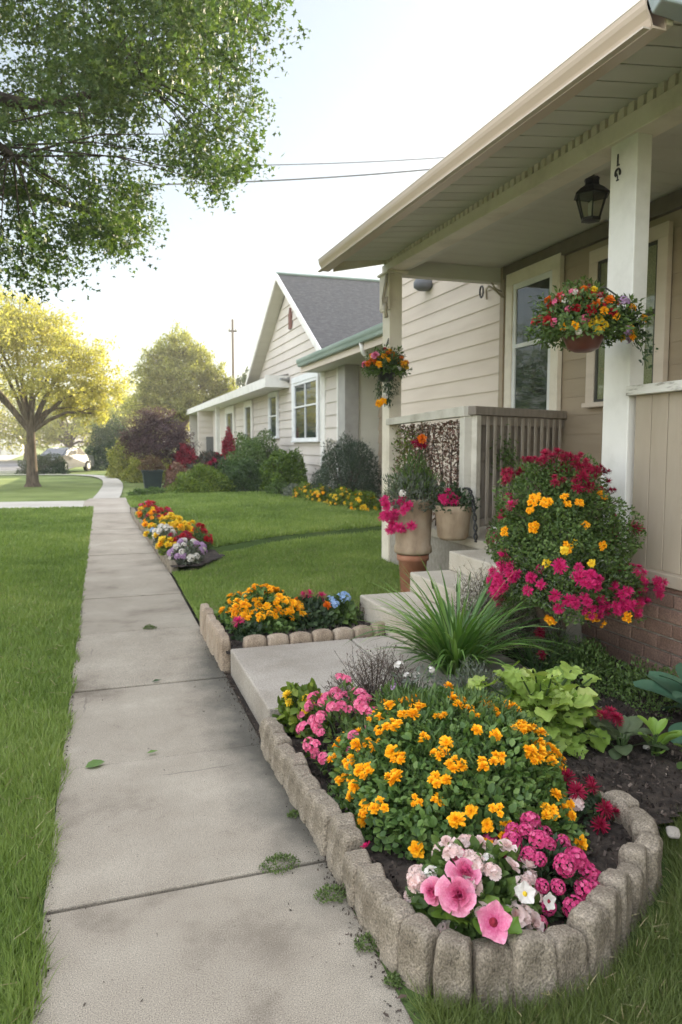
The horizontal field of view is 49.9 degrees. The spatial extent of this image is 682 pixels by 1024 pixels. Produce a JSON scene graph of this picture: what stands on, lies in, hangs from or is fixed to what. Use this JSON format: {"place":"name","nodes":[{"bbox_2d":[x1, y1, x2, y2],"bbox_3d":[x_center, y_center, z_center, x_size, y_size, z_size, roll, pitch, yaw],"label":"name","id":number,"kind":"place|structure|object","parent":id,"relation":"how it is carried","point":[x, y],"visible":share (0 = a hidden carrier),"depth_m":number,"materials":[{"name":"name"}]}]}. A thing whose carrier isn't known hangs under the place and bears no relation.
{"place":"outdoors","nodes":[
{"label":"outdoors","id":0,"kind":"place"},
{"bbox_2d":[0,501,83,507],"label":"cross path","id":1,"kind":"structure","parent":0,"point":[32,504],"depth_m":19.86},
{"bbox_2d":[0,509,88,1023],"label":"lawn","id":2,"kind":"structure","parent":0,"point":[42,907],"depth_m":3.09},
{"bbox_2d":[0,582,82,1023],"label":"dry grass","id":3,"kind":"structure","parent":2,"relation":"on","point":[30,747],"depth_m":4.30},
{"bbox_2d":[0,0,311,304],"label":"overhanging tree","id":4,"kind":"object","parent":2,"relation":"on","point":[106,78],"visible":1,"depth_m":6.64,"materials":[{"name":"green plant"}]},
{"bbox_2d":[0,505,94,648],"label":"grass","id":5,"kind":"structure","parent":0,"point":[26,548],"depth_m":9.46,"materials":[{"name":"plant"}]},
{"bbox_2d":[0,474,122,497],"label":"garden path","id":6,"kind":"structure","parent":0,"point":[112,487],"depth_m":28.48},
{"bbox_2d":[0,460,167,470],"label":"road","id":7,"kind":"structure","parent":0,"point":[9,465],"depth_m":58.42,"materials":[{"name":"asphalt"}]},
{"bbox_2d":[37,447,93,470],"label":"parked car","id":8,"kind":"object","parent":7,"relation":"on","point":[76,457],"visible":0.43,"depth_m":44.58,"materials":[{"name":"grey paint"}]},
{"bbox_2d":[132,507,224,567],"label":"garden soil","id":9,"kind":"structure","parent":0,"point":[211,555],"depth_m":9.76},
{"bbox_2d":[167,537,207,564],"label":"bedding flowers","id":10,"kind":"object","parent":9,"relation":"on","point":[179,551],"visible":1,"depth_m":9.38,"materials":[{"name":"grey plant"}]},
{"bbox_2d":[30,513,413,1023],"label":"sidewalk","id":11,"kind":"structure","parent":0,"point":[229,934],"depth_m":2.85,"materials":[{"name":"concrete"}]},
{"bbox_2d":[259,852,299,874],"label":"weed","id":12,"kind":"object","parent":11,"relation":"on","point":[280,856],"visible":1,"depth_m":2.78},
{"bbox_2d":[198,630,419,1021],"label":"edge litter","id":13,"kind":"object","parent":11,"relation":"on","point":[399,988],"visible":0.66,"depth_m":2.69,"materials":[{"name":"soil"}]},
{"bbox_2d":[313,882,347,903],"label":"weed","id":14,"kind":"object","parent":11,"relation":"on","point":[326,887],"visible":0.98,"depth_m":2.59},
{"bbox_2d":[126,491,393,620],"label":"front lawn","id":15,"kind":"structure","parent":0,"point":[233,547],"depth_m":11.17,"materials":[{"name":"plant"}]},
{"bbox_2d":[172,536,400,621],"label":"front grass","id":16,"kind":"structure","parent":15,"relation":"on","point":[369,552],"depth_m":8.64,"materials":[{"name":"plant"}]},
{"bbox_2d":[397,554,428,591],"bbox_3d":[0.722,0.621,7.390,0.324,0.405,0.324,-2,5,-18],"label":"terracotta pot","id":17,"kind":"object","parent":15,"relation":"on","point":[410,564],"visible":0.6,"depth_m":7.27,"materials":[{"name":"ceramic"}]},
{"bbox_2d":[375,434,447,555],"bbox_3d":[0.701,-0.178,7.320,0.795,1.198,0.790,-2,5,-18],"label":"urn planter","id":18,"kind":"object","parent":17,"relation":"on","point":[410,514],"visible":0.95,"depth_m":7.17,"materials":[{"name":"beige ceramic"}]},
{"bbox_2d":[0,446,572,652],"bbox_3d":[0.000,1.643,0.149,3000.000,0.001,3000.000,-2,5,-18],"label":"ground","id":19,"kind":"structure","parent":0,"point":[64,488],"depth_m":29.51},
{"bbox_2d":[0,369,74,459],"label":"street tree","id":20,"kind":"object","parent":19,"relation":"on","point":[13,431],"visible":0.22,"depth_m":75.34,"materials":[{"name":"yellow plant"}]},
{"bbox_2d":[13,453,70,473],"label":"clipped hedge","id":21,"kind":"object","parent":19,"relation":"on","point":[56,464],"visible":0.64,"depth_m":41.52,"materials":[{"name":"green plant"}]},
{"bbox_2d":[7,383,105,454],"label":"street tree","id":22,"kind":"object","parent":19,"relation":"on","point":[67,440],"visible":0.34,"depth_m":69.75,"materials":[{"name":"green plant"}]},
{"bbox_2d":[0,284,131,486],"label":"maple tree","id":23,"kind":"object","parent":19,"relation":"on","point":[15,324],"visible":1,"depth_m":28.98,"materials":[{"name":"yellow plant"}]},
{"bbox_2d":[83,498,130,512],"bbox_3d":[-5.732,-0.219,20.071,2.500,0.001,5.200,-2,5,-18],"label":"path junction","id":24,"kind":"object","parent":19,"relation":"on","point":[111,505],"visible":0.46,"depth_m":19.57,"materials":[{"name":"concrete"}]},
{"bbox_2d":[85,414,130,469],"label":"dark evergreen","id":25,"kind":"object","parent":19,"relation":"on","point":[107,436],"visible":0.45,"depth_m":48.64,"materials":[{"name":"green plant"}]},
{"bbox_2d":[105,438,142,478],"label":"pale green shrub","id":26,"kind":"object","parent":19,"relation":"on","point":[117,464],"visible":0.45,"depth_m":35.87,"materials":[{"name":"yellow plant"}]},
{"bbox_2d":[86,390,162,449],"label":"street tree","id":27,"kind":"object","parent":19,"relation":"on","point":[116,411],"visible":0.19,"depth_m":65.16,"materials":[{"name":"yellow plant"}]},
{"bbox_2d":[118,452,172,482],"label":"green shrub","id":28,"kind":"object","parent":19,"relation":"on","point":[132,476],"visible":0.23,"depth_m":32.42,"materials":[{"name":"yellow plant"}]},
{"bbox_2d":[137,454,166,489],"bbox_3d":[-6.279,-1.286,24.485,0.987,1.327,0.929,1,5,6],"label":"square planter","id":29,"kind":"object","parent":19,"relation":"on","point":[152,477],"visible":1,"depth_m":24.24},
{"bbox_2d":[113,406,198,469],"bbox_3d":[-7.493,-2.713,29.962,3.569,3.378,2.458,-2,5,-18],"label":"purple plum tree","id":30,"kind":"object","parent":19,"relation":"on","point":[152,440],"visible":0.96,"depth_m":29.58,"materials":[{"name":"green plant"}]},
{"bbox_2d":[93,510,260,736],"bbox_3d":[-2.039,0.961,7.341,1.120,0.001,23.000,-2,5,-18],"label":"path bed","id":31,"kind":"object","parent":19,"relation":"on","point":[249,713],"depth_m":4.83,"materials":[{"name":"soil"}]},
{"bbox_2d":[217,632,230,673],"bbox_3d":[-0.846,1.026,5.308,0.083,0.304,0.197,-2,6,-17],"label":"edging brick","id":32,"kind":"object","parent":31,"relation":"on","point":[223,647],"visible":0.78,"depth_m":5.22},
{"bbox_2d":[117,319,237,447],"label":"maple tree","id":33,"kind":"object","parent":19,"relation":"on","point":[192,367],"visible":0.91,"depth_m":48.59,"materials":[{"name":"green plant"}]},
{"bbox_2d":[164,460,241,493],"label":"rounded shrub","id":34,"kind":"object","parent":19,"relation":"on","point":[201,477],"visible":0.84,"depth_m":21.57,"materials":[{"name":"green plant"}]},
{"bbox_2d":[184,449,227,471],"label":"crimson shrub","id":35,"kind":"object","parent":19,"relation":"on","point":[210,458],"visible":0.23,"depth_m":27.12,"materials":[{"name":"red plant"}]},
{"bbox_2d":[210,457,262,491],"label":"rounded shrub","id":36,"kind":"object","parent":19,"relation":"on","point":[246,473],"visible":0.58,"depth_m":22.26,"materials":[{"name":"green plant"}]},
{"bbox_2d":[225,428,280,479],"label":"clipped shrub","id":37,"kind":"object","parent":19,"relation":"on","point":[250,447],"visible":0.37,"depth_m":25.16,"materials":[{"name":"green plant"}]},
{"bbox_2d":[268,732,290,771],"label":"edging stone","id":38,"kind":"object","parent":19,"relation":"on","point":[279,739],"visible":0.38,"depth_m":3.59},
{"bbox_2d":[273,743,294,784],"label":"edging stone","id":39,"kind":"object","parent":19,"relation":"on","point":[279,753],"visible":0.34,"depth_m":3.49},
{"bbox_2d":[186,272,382,495],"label":"gabled house","id":40,"kind":"structure","parent":19,"relation":"on","point":[308,388],"depth_m":23.82,"materials":[{"name":"beige paint"}]},
{"bbox_2d":[267,391,278,438],"bbox_3d":[-2.571,-3.649,27.711,0.120,1.750,1.540,-2,5,-18],"label":"window","id":41,"kind":"structure","parent":40,"relation":"in","point":[273,397],"depth_m":27.67,"materials":[{"name":"white glass"}]},
{"bbox_2d":[291,373,319,441],"bbox_3d":[-1.155,-3.302,23.348,0.120,2.150,3.240,-2,5,-18],"label":"window","id":42,"kind":"structure","parent":40,"relation":"in","point":[305,388],"depth_m":23.26,"materials":[{"name":"white glass"}]},
{"bbox_2d":[283,752,307,796],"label":"edging stone","id":43,"kind":"object","parent":19,"relation":"on","point":[292,759],"visible":0.33,"depth_m":3.37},
{"bbox_2d":[289,766,312,809],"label":"edging stone","id":44,"kind":"object","parent":19,"relation":"on","point":[296,773],"visible":0.34,"depth_m":3.24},
{"bbox_2d":[296,775,319,822],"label":"edging stone","id":45,"kind":"object","parent":19,"relation":"on","point":[305,785],"visible":0.41,"depth_m":3.12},
{"bbox_2d":[303,789,330,836],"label":"edging stone","id":46,"kind":"object","parent":19,"relation":"on","point":[311,797],"visible":0.3,"depth_m":3.03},
{"bbox_2d":[313,799,340,854],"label":"edging stone","id":47,"kind":"object","parent":19,"relation":"on","point":[324,809],"visible":0.5,"depth_m":2.89,"materials":[{"name":"stone"}]},
{"bbox_2d":[231,635,536,726],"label":"walkway","id":48,"kind":"structure","parent":19,"relation":"on","point":[261,675],"depth_m":4.82,"materials":[{"name":"concrete"}]},
{"bbox_2d":[360,549,581,650],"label":"front steps","id":49,"kind":"structure","parent":48,"relation":"on","point":[458,558],"depth_m":5.91,"materials":[{"name":"concrete"}]},
{"bbox_2d":[318,0,681,677],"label":"house","id":50,"kind":"structure","parent":19,"relation":"on","point":[474,241],"depth_m":6.72,"materials":[{"name":"beige paint"}]},
{"bbox_2d":[360,338,411,407],"bbox_3d":[0.569,-1.688,8.935,0.635,0.867,0.633,3,6,26],"label":"hanging basket","id":51,"kind":"object","parent":50,"relation":"attached to","point":[393,361],"visible":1,"depth_m":8.82,"materials":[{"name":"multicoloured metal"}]},
{"bbox_2d":[391,419,459,525],"bbox_3d":[1.046,-0.450,8.419,0.378,1.196,1.985,-2,5,-18],"label":"dry vine","id":52,"kind":"object","parent":50,"relation":"on","point":[412,435],"visible":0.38,"depth_m":8.27,"materials":[{"name":"brown plant"}]},
{"bbox_2d":[429,480,481,540],"bbox_3d":[1.083,-0.022,7.142,0.494,0.574,0.552,-2,5,-18],"label":"clay pot planter","id":53,"kind":"object","parent":50,"relation":"on","point":[453,516],"visible":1,"depth_m":7.01,"materials":[{"name":"beige ceramic"}]},
{"bbox_2d":[489,424,520,483],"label":"climbing plant","id":54,"kind":"object","parent":50,"relation":"attached to","point":[506,459],"depth_m":7.51,"materials":[{"name":"green plant"}]},
{"bbox_2d":[504,253,564,427],"bbox_3d":[2.289,-1.934,8.853,0.090,2.050,1.200,-2,5,-18],"label":"window","id":55,"kind":"structure","parent":50,"relation":"in","point":[532,374],"depth_m":8.88,"materials":[{"name":"glass"}]},
{"bbox_2d":[524,274,657,368],"bbox_3d":[1.572,-1.206,4.736,0.885,0.586,0.797,-2,5,-18],"label":"hanging basket","id":56,"kind":"object","parent":50,"relation":"attached to","point":[592,320],"visible":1,"depth_m":4.57,"materials":[{"name":"multicoloured plant"}]},
{"bbox_2d":[574,175,609,223],"bbox_3d":[2.101,-2.653,6.149,0.316,0.430,0.274,-2,5,-18],"label":"porch lantern","id":57,"kind":"object","parent":50,"relation":"hanging from","point":[591,190],"visible":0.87,"depth_m":6.11,"materials":[{"name":"black metal"}]},
{"bbox_2d":[581,221,673,407],"bbox_3d":[2.807,-1.880,7.264,0.090,1.630,1.180,-2,5,-18],"label":"window","id":58,"kind":"structure","parent":50,"relation":"in","point":[660,244],"depth_m":6.88,"materials":[{"name":"beige paint"}]},
{"bbox_2d":[217,615,368,654],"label":"garden soil","id":59,"kind":"structure","parent":0,"point":[241,644],"depth_m":5.71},
{"bbox_2d":[230,616,263,640],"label":"flowering plant","id":60,"kind":"object","parent":59,"relation":"on","point":[244,629],"visible":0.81,"depth_m":5.54,"materials":[{"name":"green plant"}]},
{"bbox_2d":[213,583,317,633],"bbox_3d":[-0.610,0.770,6.034,0.859,0.403,0.818,-2,5,-18],"label":"marigold patch","id":61,"kind":"object","parent":59,"relation":"on","point":[266,606],"visible":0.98,"depth_m":5.81,"materials":[{"name":"orange plant"}]},
{"bbox_2d":[286,589,344,630],"bbox_3d":[-0.229,0.805,6.037,0.518,0.348,0.580,-2,5,-18],"label":"red and magenta flowers","id":62,"kind":"object","parent":59,"relation":"on","point":[317,606],"visible":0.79,"depth_m":5.92,"materials":[{"name":"green plant"}]},
{"bbox_2d":[318,591,362,626],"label":"blue hydrangea","id":63,"kind":"object","parent":59,"relation":"on","point":[344,608],"visible":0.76,"depth_m":6.01,"materials":[{"name":"green plant"}]},
{"bbox_2d":[0,0,638,445],"label":"sky","id":64,"kind":"structure","parent":0,"point":[372,80],"materials":[{"name":"white"}]},
{"bbox_2d":[284,642,681,928],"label":"garden soil","id":65,"kind":"structure","parent":0,"point":[614,831],"depth_m":3.32,"materials":[{"name":"soil"}]},
{"bbox_2d":[272,677,328,738],"bbox_3d":[-0.212,1.037,3.877,0.304,0.299,0.343,-2,5,-18],"label":"yellow sedum","id":66,"kind":"object","parent":65,"relation":"on","point":[293,702],"visible":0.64,"depth_m":3.84,"materials":[{"name":"green plant"}]},
{"bbox_2d":[296,673,384,774],"bbox_3d":[0.044,1.014,3.537,0.499,0.414,0.802,-2,5,-18],"label":"pink verbena","id":67,"kind":"object","parent":65,"relation":"on","point":[330,707],"visible":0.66,"depth_m":3.46,"materials":[{"name":"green plant"}]},
{"bbox_2d":[321,643,423,720],"bbox_3d":[0.185,0.934,4.057,0.654,0.411,0.545,-2,5,-18],"label":"dry heather","id":68,"kind":"object","parent":65,"relation":"on","point":[370,686],"visible":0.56,"depth_m":4.08,"materials":[{"name":"plant"}]},
{"bbox_2d":[390,661,440,696],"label":"creamy flowers","id":69,"kind":"object","parent":65,"relation":"on","point":[417,676],"visible":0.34,"depth_m":3.85,"materials":[{"name":"grey plant"}]},
{"bbox_2d":[326,677,592,864],"bbox_3d":[0.473,1.003,3.130,1.040,0.496,1.365,-2,5,-18],"label":"marigold plant","id":70,"kind":"object","parent":65,"relation":"on","point":[430,752],"visible":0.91,"depth_m":2.84,"materials":[{"name":"orange plant"}]},
{"bbox_2d":[348,554,580,691],"bbox_3d":[0.778,0.685,4.684,1.583,0.795,1.567,-2,5,-18],"label":"daylily","id":71,"kind":"object","parent":65,"relation":"on","point":[451,643],"visible":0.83,"depth_m":4.60,"materials":[{"name":"green plant"}]},
{"bbox_2d":[436,655,513,700],"bbox_3d":[0.712,0.963,3.934,0.581,0.437,0.403,-2,5,-18],"label":"silvery artemisia","id":72,"kind":"object","parent":65,"relation":"on","point":[474,670],"visible":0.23,"depth_m":3.90,"materials":[{"name":"grey plant"}]},
{"bbox_2d":[403,834,555,944],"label":"mixed pink flowers","id":73,"kind":"object","parent":65,"relation":"on","point":[472,887],"visible":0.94,"depth_m":2.23,"materials":[{"name":"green plant"}]},
{"bbox_2d":[443,558,547,652],"bbox_3d":[1.054,0.650,5.293,0.936,0.753,0.661,-2,5,-18],"label":"white haze bush","id":74,"kind":"object","parent":65,"relation":"on","point":[476,589],"visible":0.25,"depth_m":5.21,"materials":[{"name":"plant"}]},
{"bbox_2d":[482,811,600,924],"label":"flowers","id":75,"kind":"object","parent":65,"relation":"on","point":[560,852],"visible":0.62,"depth_m":2.39,"materials":[{"name":"pink plant"}]},
{"bbox_2d":[465,660,620,758],"bbox_3d":[1.053,0.994,3.881,0.819,0.490,0.806,-2,5,-18],"label":"lime leaf plant","id":76,"kind":"object","parent":65,"relation":"on","point":[560,709],"visible":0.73,"depth_m":3.73,"materials":[{"name":"green plant"}]},
{"bbox_2d":[486,619,602,672],"bbox_3d":[1.240,0.859,4.672,0.836,0.448,0.768,-2,5,-18],"label":"iris","id":77,"kind":"object","parent":65,"relation":"on","point":[529,658],"visible":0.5,"depth_m":4.75,"materials":[{"name":"green plant"}]},
{"bbox_2d":[483,447,667,663],"bbox_3d":[1.447,0.341,4.858,1.062,1.537,1.252,-2,5,-18],"label":"flowering standard","id":78,"kind":"object","parent":65,"relation":"on","point":[559,544],"visible":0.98,"depth_m":4.61,"materials":[{"name":"green plant"}]},
{"bbox_2d":[537,768,620,834],"bbox_3d":[0.962,1.164,2.977,0.343,0.236,0.351,-2,5,-18],"label":"crimson dianthus","id":79,"kind":"object","parent":65,"relation":"on","point":[579,792],"visible":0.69,"depth_m":2.91,"materials":[{"name":"red plant"}]},
{"bbox_2d":[521,631,647,699],"bbox_3d":[1.539,0.955,4.788,0.780,0.349,1.085,-2,5,-18],"label":"green shrub","id":80,"kind":"object","parent":65,"relation":"on","point":[605,659],"visible":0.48,"depth_m":4.66,"materials":[{"name":"green plant"}]},
{"bbox_2d":[601,790,637,822],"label":"edging stone","id":81,"kind":"object","parent":65,"relation":"on","point":[622,800],"visible":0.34,"depth_m":2.95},
{"bbox_2d":[587,705,668,759],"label":"cabbage plant","id":82,"kind":"object","parent":65,"relation":"on","point":[627,727],"visible":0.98,"depth_m":3.65,"materials":[{"name":"green plant"}]},
{"bbox_2d":[595,655,681,721],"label":"green shrub","id":83,"kind":"object","parent":65,"relation":"on","point":[642,692],"visible":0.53,"depth_m":4.31,"materials":[{"name":"green plant"}]},
{"bbox_2d":[633,662,681,743],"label":"broad leaf plant","id":84,"kind":"object","parent":65,"relation":"on","point":[666,685],"visible":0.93,"depth_m":3.98,"materials":[{"name":"green plant"}]},
{"bbox_2d":[637,715,681,755],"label":"young lettuce plant","id":85,"kind":"object","parent":65,"relation":"on","point":[654,725],"visible":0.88,"depth_m":3.56,"materials":[{"name":"green plant"}]},
{"bbox_2d":[370,808,681,1023],"bbox_3d":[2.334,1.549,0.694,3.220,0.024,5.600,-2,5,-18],"label":"corner lawn","id":86,"kind":"structure","parent":0,"point":[408,990],"depth_m":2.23,"materials":[{"name":"plant"}]},
{"bbox_2d":[324,811,355,870],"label":"edging stone","id":87,"kind":"object","parent":86,"relation":"on","point":[341,819],"visible":0.37,"depth_m":2.79,"materials":[{"name":"stone"}]},
{"bbox_2d":[332,826,362,889],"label":"edging stone","id":88,"kind":"object","parent":86,"relation":"on","point":[350,837],"visible":0.42,"depth_m":2.68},
{"bbox_2d":[342,847,370,907],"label":"edging stone","id":89,"kind":"object","parent":86,"relation":"on","point":[353,858],"visible":0.38,"depth_m":2.58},
{"bbox_2d":[354,861,385,925],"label":"edging stone","id":90,"kind":"object","parent":86,"relation":"on","point":[369,871],"visible":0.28,"depth_m":2.48,"materials":[{"name":"stone"}]},
{"bbox_2d":[361,879,399,950],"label":"edging stone","id":91,"kind":"object","parent":86,"relation":"on","point":[379,894],"visible":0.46,"depth_m":2.36,"materials":[{"name":"stone"}]},
{"bbox_2d":[379,898,415,975],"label":"edging stone","id":92,"kind":"object","parent":86,"relation":"on","point":[394,913],"visible":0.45,"depth_m":2.25,"materials":[{"name":"stone"}]},
{"bbox_2d":[397,914,441,999],"bbox_3d":[0.240,1.362,2.187,0.108,0.310,0.127,-9,10,-36],"label":"edging stone","id":93,"kind":"object","parent":86,"relation":"on","point":[418,935],"visible":0.56,"depth_m":2.14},
{"bbox_2d":[432,930,474,1012],"bbox_3d":[0.329,1.374,2.122,0.115,0.310,0.108,0,5,22],"label":"edging stone","id":94,"kind":"object","parent":86,"relation":"on","point":[453,953],"visible":0.75,"depth_m":2.08,"materials":[{"name":"stone"}]},
{"bbox_2d":[472,936,513,1014],"bbox_3d":[0.430,1.394,2.115,0.131,0.310,0.109,2,-1,-10],"label":"edging stone","id":95,"kind":"object","parent":86,"relation":"on","point":[491,966],"visible":0.56,"depth_m":2.07,"materials":[{"name":"stone"}]},
{"bbox_2d":[506,928,558,1010],"bbox_3d":[0.549,1.376,2.126,0.140,0.310,0.108,-1,0,-8],"label":"edging stone","id":96,"kind":"object","parent":86,"relation":"on","point":[532,958],"visible":0.72,"depth_m":2.08,"materials":[{"name":"stone"}]},
{"bbox_2d":[544,924,589,1003],"bbox_3d":[0.662,1.385,2.166,0.132,0.310,0.110,-4,1,-25],"label":"edging stone","id":97,"kind":"object","parent":86,"relation":"on","point":[571,957],"visible":0.53,"depth_m":2.12,"materials":[{"name":"stone"}]},
{"bbox_2d":[474,850,681,1023],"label":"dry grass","id":98,"kind":"structure","parent":86,"relation":"on","point":[616,972],"depth_m":2.10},
{"bbox_2d":[569,899,610,988],"bbox_3d":[0.751,1.346,2.229,0.127,0.308,0.107,-1,1,-41],"label":"edging stone","id":99,"kind":"object","parent":86,"relation":"on","point":[589,920],"visible":0.48,"depth_m":2.19,"materials":[{"name":"stone"}]},
{"bbox_2d":[586,885,623,967],"bbox_3d":[0.825,1.342,2.315,0.108,0.310,0.126,4,7,36],"label":"edging stone","id":100,"kind":"object","parent":86,"relation":"on","point":[608,898],"visible":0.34,"depth_m":2.28,"materials":[{"name":"stone"}]},
{"bbox_2d":[598,868,634,947],"bbox_3d":[0.895,1.334,2.405,0.108,0.310,0.124,1,1,36],"label":"edging stone","id":101,"kind":"object","parent":86,"relation":"on","point":[618,881],"visible":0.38,"depth_m":2.37,"materials":[{"name":"stone"}]},
{"bbox_2d":[615,863,644,930],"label":"edging stone","id":102,"kind":"object","parent":86,"relation":"on","point":[637,878],"visible":0.38,"depth_m":2.45,"materials":[{"name":"stone"}]},
{"bbox_2d":[618,842,649,913],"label":"edging stone","id":103,"kind":"object","parent":86,"relation":"on","point":[632,854],"visible":0.37,"depth_m":2.54,"materials":[{"name":"stone"}]},
{"bbox_2d":[629,814,663,884],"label":"edging stone","id":104,"kind":"object","parent":86,"relation":"on","point":[638,823],"visible":0.26,"depth_m":2.72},
{"bbox_2d":[635,830,663,905],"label":"edging stone","id":105,"kind":"object","parent":86,"relation":"on","point":[652,842],"visible":0.43,"depth_m":2.58,"materials":[{"name":"stone"}]},
{"bbox_2d":[509,622,594,674],"bbox_3d":[1.419,0.895,4.922,0.633,0.366,0.481,-2,5,-18],"label":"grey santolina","id":106,"kind":"object","parent":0,"point":[540,633],"visible":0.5,"depth_m":4.88,"materials":[{"name":"green plant"}]},
{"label":"garden soil","id":107,"kind":"structure","parent":0,"visible":0},
{"bbox_2d":[258,447,308,491],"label":"rounded shrub","id":108,"kind":"object","parent":107,"relation":"on","point":[276,466],"visible":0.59,"depth_m":21.75,"materials":[{"name":"green plant"}]},
{"bbox_2d":[304,430,381,501],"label":"spreading shrub","id":109,"kind":"object","parent":107,"relation":"on","point":[327,471],"visible":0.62,"depth_m":17.86,"materials":[{"name":"plant"}]},
{"bbox_2d":[345,489,381,510],"bbox_3d":[0.476,-0.193,15.782,0.965,0.617,1.167,-2,5,-18],"label":"yellow coreopsis","id":110,"kind":"object","parent":107,"relation":"on","point":[366,500],"visible":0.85,"depth_m":15.54,"materials":[{"name":"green plant"}]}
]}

